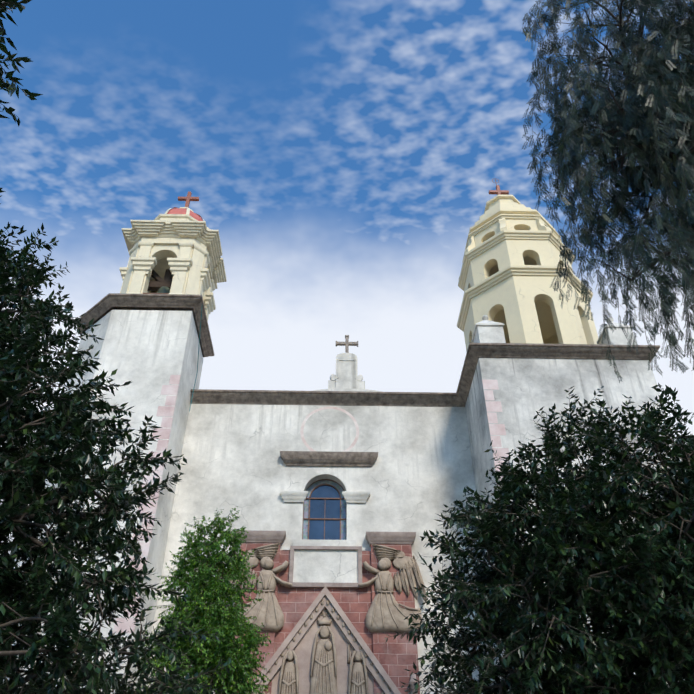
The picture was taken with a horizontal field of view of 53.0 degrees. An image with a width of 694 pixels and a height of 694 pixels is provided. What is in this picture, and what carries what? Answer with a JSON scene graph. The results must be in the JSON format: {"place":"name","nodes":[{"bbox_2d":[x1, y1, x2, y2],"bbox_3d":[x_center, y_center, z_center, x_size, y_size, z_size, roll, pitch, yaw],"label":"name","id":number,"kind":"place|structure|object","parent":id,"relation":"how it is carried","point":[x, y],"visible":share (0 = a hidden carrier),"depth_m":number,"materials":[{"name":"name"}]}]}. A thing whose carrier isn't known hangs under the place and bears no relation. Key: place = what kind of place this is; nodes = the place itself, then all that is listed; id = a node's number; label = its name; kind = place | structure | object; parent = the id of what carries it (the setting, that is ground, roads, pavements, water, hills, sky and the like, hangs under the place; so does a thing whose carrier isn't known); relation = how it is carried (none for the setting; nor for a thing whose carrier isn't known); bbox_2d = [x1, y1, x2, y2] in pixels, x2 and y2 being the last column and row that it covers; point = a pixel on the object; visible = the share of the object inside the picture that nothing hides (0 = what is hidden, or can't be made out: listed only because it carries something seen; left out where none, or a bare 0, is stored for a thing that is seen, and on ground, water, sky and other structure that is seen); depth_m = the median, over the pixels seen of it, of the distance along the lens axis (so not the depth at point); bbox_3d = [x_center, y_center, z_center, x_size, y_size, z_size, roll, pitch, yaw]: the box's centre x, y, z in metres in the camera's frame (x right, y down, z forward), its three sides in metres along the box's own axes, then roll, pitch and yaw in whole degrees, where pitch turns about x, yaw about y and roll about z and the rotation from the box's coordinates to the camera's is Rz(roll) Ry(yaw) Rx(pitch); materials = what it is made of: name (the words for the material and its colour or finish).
{"place":"outdoors","nodes":[
{"label":"outdoors","id":0,"kind":"place"},
{"bbox_2d":[0,0,42,126],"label":"tree","id":1,"kind":"object","parent":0,"point":[11,89],"depth_m":6.72,"materials":[{"name":"green plant"}]},
{"bbox_2d":[0,188,236,693],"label":"tree","id":2,"kind":"object","parent":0,"point":[79,422],"depth_m":8.86,"materials":[{"name":"green plant"}]},
{"bbox_2d":[134,506,270,693],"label":"fig tree","id":3,"kind":"object","parent":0,"point":[217,650],"depth_m":15.76,"materials":[{"name":"green plant"}]},
{"bbox_2d":[142,404,496,693],"bbox_3d":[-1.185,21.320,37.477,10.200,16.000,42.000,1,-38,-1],"label":"facade wall","id":4,"kind":"structure","parent":0,"point":[417,476],"depth_m":24.10,"materials":[{"name":"paint"}]},
{"bbox_2d":[302,479,345,539],"bbox_3d":[-0.749,5.581,23.578,1.495,2.465,0.045,1,-38,-1],"label":"window frame","id":5,"kind":"object","parent":4,"relation":"attached to","point":[324,518],"visible":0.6,"depth_m":23.56,"materials":[{"name":"grey metal"}]},
{"bbox_2d":[303,480,345,539],"bbox_3d":[-0.749,5.599,23.601,1.460,2.430,0.004,1,-38,-1],"label":"window glass","id":6,"kind":"object","parent":5,"relation":"in","point":[325,508],"visible":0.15,"depth_m":23.59,"materials":[{"name":"blue glass"}]},
{"bbox_2d":[280,470,369,550],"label":"window mouldings","id":7,"kind":"structure","parent":4,"relation":"attached to","point":[348,495],"depth_m":23.38,"materials":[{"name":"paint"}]},
{"bbox_2d":[190,400,464,406],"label":"molding","id":8,"kind":"structure","parent":4,"relation":"on","point":[325,404],"depth_m":25.80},
{"bbox_2d":[280,451,377,466],"bbox_3d":[-0.627,3.905,24.259,3.440,0.430,0.290,1,-38,-1],"label":"stone moulding","id":9,"kind":"object","parent":4,"relation":"attached to","point":[325,458],"visible":1,"depth_m":24.23,"materials":[{"name":"grey stone"}]},
{"bbox_2d":[300,406,358,451],"bbox_3d":[-0.620,3.034,25.118,2.120,2.120,0.001,1,-38,-1],"label":"painted ring","id":10,"kind":"object","parent":4,"relation":"attached to","point":[336,408],"visible":0.83,"depth_m":25.26,"materials":[{"name":"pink paint"}]},
{"bbox_2d":[313,388,381,391],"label":"parapet gable","id":11,"kind":"structure","parent":4,"relation":"on","point":[346,389],"depth_m":26.24,"materials":[{"name":"white paint"}]},
{"bbox_2d":[328,353,364,388],"bbox_3d":[-0.021,1.342,27.590,1.440,2.290,0.745,1,-38,-1],"label":"cross pedestal","id":12,"kind":"object","parent":11,"relation":"on","point":[346,376],"visible":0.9,"depth_m":27.35,"materials":[{"name":"white paint"}]},
{"bbox_2d":[336,335,357,352],"bbox_3d":[-0.001,0.007,28.650,0.940,1.160,0.170,1,-38,-1],"label":"cross","id":13,"kind":"object","parent":12,"relation":"on","point":[346,343],"visible":0.9,"depth_m":28.70,"materials":[{"name":"grey stone"}]},
{"bbox_2d":[190,343,659,405],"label":"cornice","id":14,"kind":"structure","parent":4,"relation":"on","point":[474,354],"depth_m":25.69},
{"bbox_2d":[0,0,693,554],"label":"sky","id":15,"kind":"structure","parent":0,"point":[343,156],"materials":[{"name":"blue"}]},
{"bbox_2d":[383,383,693,693],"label":"tree","id":16,"kind":"object","parent":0,"point":[605,659],"depth_m":8.79,"materials":[{"name":"green plant"}]},
{"bbox_2d":[521,0,693,382],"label":"tree","id":17,"kind":"object","parent":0,"point":[630,162],"depth_m":12.29,"materials":[{"name":"green plant"}]},
{"label":"ground","id":18,"kind":"structure","parent":0,"visible":0},
{"bbox_2d":[3,310,202,693],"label":"tower base","id":19,"kind":"object","parent":18,"relation":"on","point":[148,353],"visible":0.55,"depth_m":24.06,"materials":[{"name":"paint"}]},
{"bbox_2d":[76,293,213,356],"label":"tower cornice","id":20,"kind":"structure","parent":19,"relation":"on","point":[107,304],"depth_m":26.02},
{"bbox_2d":[115,214,226,344],"bbox_3d":[-7.266,-2.782,28.775,3.940,4.870,3.940,1,-38,-1],"label":"belfry","id":21,"kind":"object","parent":20,"relation":"on","point":[186,249],"visible":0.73,"depth_m":28.04,"materials":[{"name":"beige paint"}]},
{"bbox_2d":[147,269,172,290],"bbox_3d":[-7.255,-2.715,28.139,1.800,0.980,0.260,1,-38,-1],"label":"bell tower interior","id":22,"kind":"object","parent":21,"relation":"attached to","point":[158,283],"visible":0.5,"depth_m":27.92,"materials":[{"name":"brown wood"}]},
{"bbox_2d":[157,286,169,292],"bbox_3d":[-7.255,-1.982,27.579,0.943,0.897,0.943,1,-38,-1],"label":"bell","id":23,"kind":"object","parent":21,"relation":"attached to","point":[163,289],"visible":0.21,"depth_m":27.45,"materials":[{"name":"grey metal"}]},
{"bbox_2d":[165,207,203,219],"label":"dome ribs","id":24,"kind":"object","parent":21,"relation":"on","point":[187,211],"visible":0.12,"depth_m":30.07,"materials":[{"name":"beige paint"}]},
{"bbox_2d":[178,192,198,207],"bbox_3d":[-7.266,-6.599,31.757,0.950,1.350,0.150,1,-38,-1],"label":"cross","id":25,"kind":"object","parent":24,"relation":"on","point":[188,198],"visible":0.71,"depth_m":31.84,"materials":[{"name":"paint"}]},
{"bbox_2d":[167,208,202,220],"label":"dome panels","id":26,"kind":"object","parent":21,"relation":"on","point":[182,211],"visible":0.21,"depth_m":29.96,"materials":[{"name":"red tile"}]},
{"bbox_2d":[189,309,201,411],"bbox_3d":[-5.485,0.381,25.417,0.093,3.550,1.852,6,-38,-7],"label":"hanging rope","id":27,"kind":"object","parent":20,"relation":"hanging from","point":[197,363],"visible":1,"depth_m":25.78,"materials":[{"name":"grey"}]},
{"bbox_2d":[113,375,180,632],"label":"corner quoins","id":28,"kind":"object","parent":19,"relation":"attached to","point":[167,409],"visible":0.65,"depth_m":21.82,"materials":[{"name":"stone"}]},
{"bbox_2d":[235,543,419,693],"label":"brick wall","id":29,"kind":"structure","parent":18,"relation":"on","point":[396,657],"depth_m":21.08,"materials":[{"name":"red brick"}]},
{"bbox_2d":[271,608,373,693],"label":"tympanum","id":30,"kind":"object","parent":29,"relation":"attached to","point":[303,649],"visible":0.5,"depth_m":20.18,"materials":[{"name":"stone"}]},
{"bbox_2d":[293,550,357,582],"bbox_3d":[-0.667,6.917,21.910,2.030,1.080,0.039,1,-38,-1],"label":"white plaque","id":31,"kind":"object","parent":29,"relation":"attached to","point":[329,566],"visible":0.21,"depth_m":21.90,"materials":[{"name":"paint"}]},
{"bbox_2d":[262,600,389,693],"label":"relief statues","id":32,"kind":"object","parent":29,"relation":"attached to","point":[323,676],"visible":0.83,"depth_m":19.91,"materials":[{"name":"brown stone"}]},
{"bbox_2d":[318,611,331,616],"bbox_3d":[-0.657,8.040,20.971,0.695,0.165,0.040,1,-38,-1],"label":"crown","id":33,"kind":"object","parent":32,"relation":"attached to","point":[325,614],"visible":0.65,"depth_m":20.94,"materials":[{"name":"stone"}]},
{"bbox_2d":[251,586,400,693],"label":"gable molding","id":34,"kind":"structure","parent":29,"relation":"attached to","point":[325,594],"depth_m":20.32,"materials":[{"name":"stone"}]},
{"bbox_2d":[238,530,415,587],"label":"portal frame caps","id":35,"kind":"object","parent":29,"relation":"attached to","point":[254,536],"visible":0.79,"depth_m":22.25,"materials":[{"name":"stone"}]},
{"bbox_2d":[227,543,426,632],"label":"angel sculptures","id":36,"kind":"object","parent":29,"relation":"attached to","point":[386,612],"visible":0.81,"depth_m":21.31,"materials":[{"name":"stone"}]},
{"bbox_2d":[409,673,417,693],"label":"portal column","id":37,"kind":"structure","parent":18,"relation":"on","point":[412,680],"depth_m":19.62,"materials":[{"name":"stone"}]},
{"bbox_2d":[465,358,685,690],"bbox_3d":[7.299,8.473,21.043,5.800,16.010,5.900,1,-38,-1],"label":"tower base","id":38,"kind":"object","parent":18,"relation":"on","point":[527,390],"visible":0.11,"depth_m":22.86,"materials":[{"name":"paint"}]},
{"bbox_2d":[482,379,508,480],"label":"corner quoins","id":39,"kind":"object","parent":38,"relation":"attached to","point":[492,404],"visible":0.73,"depth_m":22.00,"materials":[{"name":"stone"}]},
{"bbox_3d":[7.299,2.049,26.062,5.800,0.296,5.900,1,-38,-1],"label":"tower top slab","id":40,"kind":"object","parent":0,"visible":0},
{"bbox_2d":[457,214,597,351],"bbox_3d":[7.299,-1.227,28.622,5.192,8.030,5.192,1,-38,-1],"label":"belfry","id":41,"kind":"object","parent":40,"relation":"on","point":[508,269],"visible":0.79,"depth_m":27.58,"materials":[{"name":"beige paint"}]},
{"bbox_2d":[469,194,554,233],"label":"tower roof","id":42,"kind":"structure","parent":41,"relation":"on","point":[497,205],"depth_m":30.73,"materials":[{"name":"beige paint"}]},
{"bbox_2d":[489,185,508,194],"bbox_3d":[7.299,-7.192,33.282,0.950,1.550,0.150,1,-38,-1],"label":"cross","id":43,"kind":"object","parent":42,"relation":"on","point":[497,191],"visible":0.71,"depth_m":33.43,"materials":[{"name":"paint"}]},
{"bbox_2d":[471,315,636,344],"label":"tower pinnacles","id":44,"kind":"object","parent":40,"relation":"on","point":[486,330],"visible":0.33,"depth_m":24.53,"materials":[{"name":"paint"}]}
]}

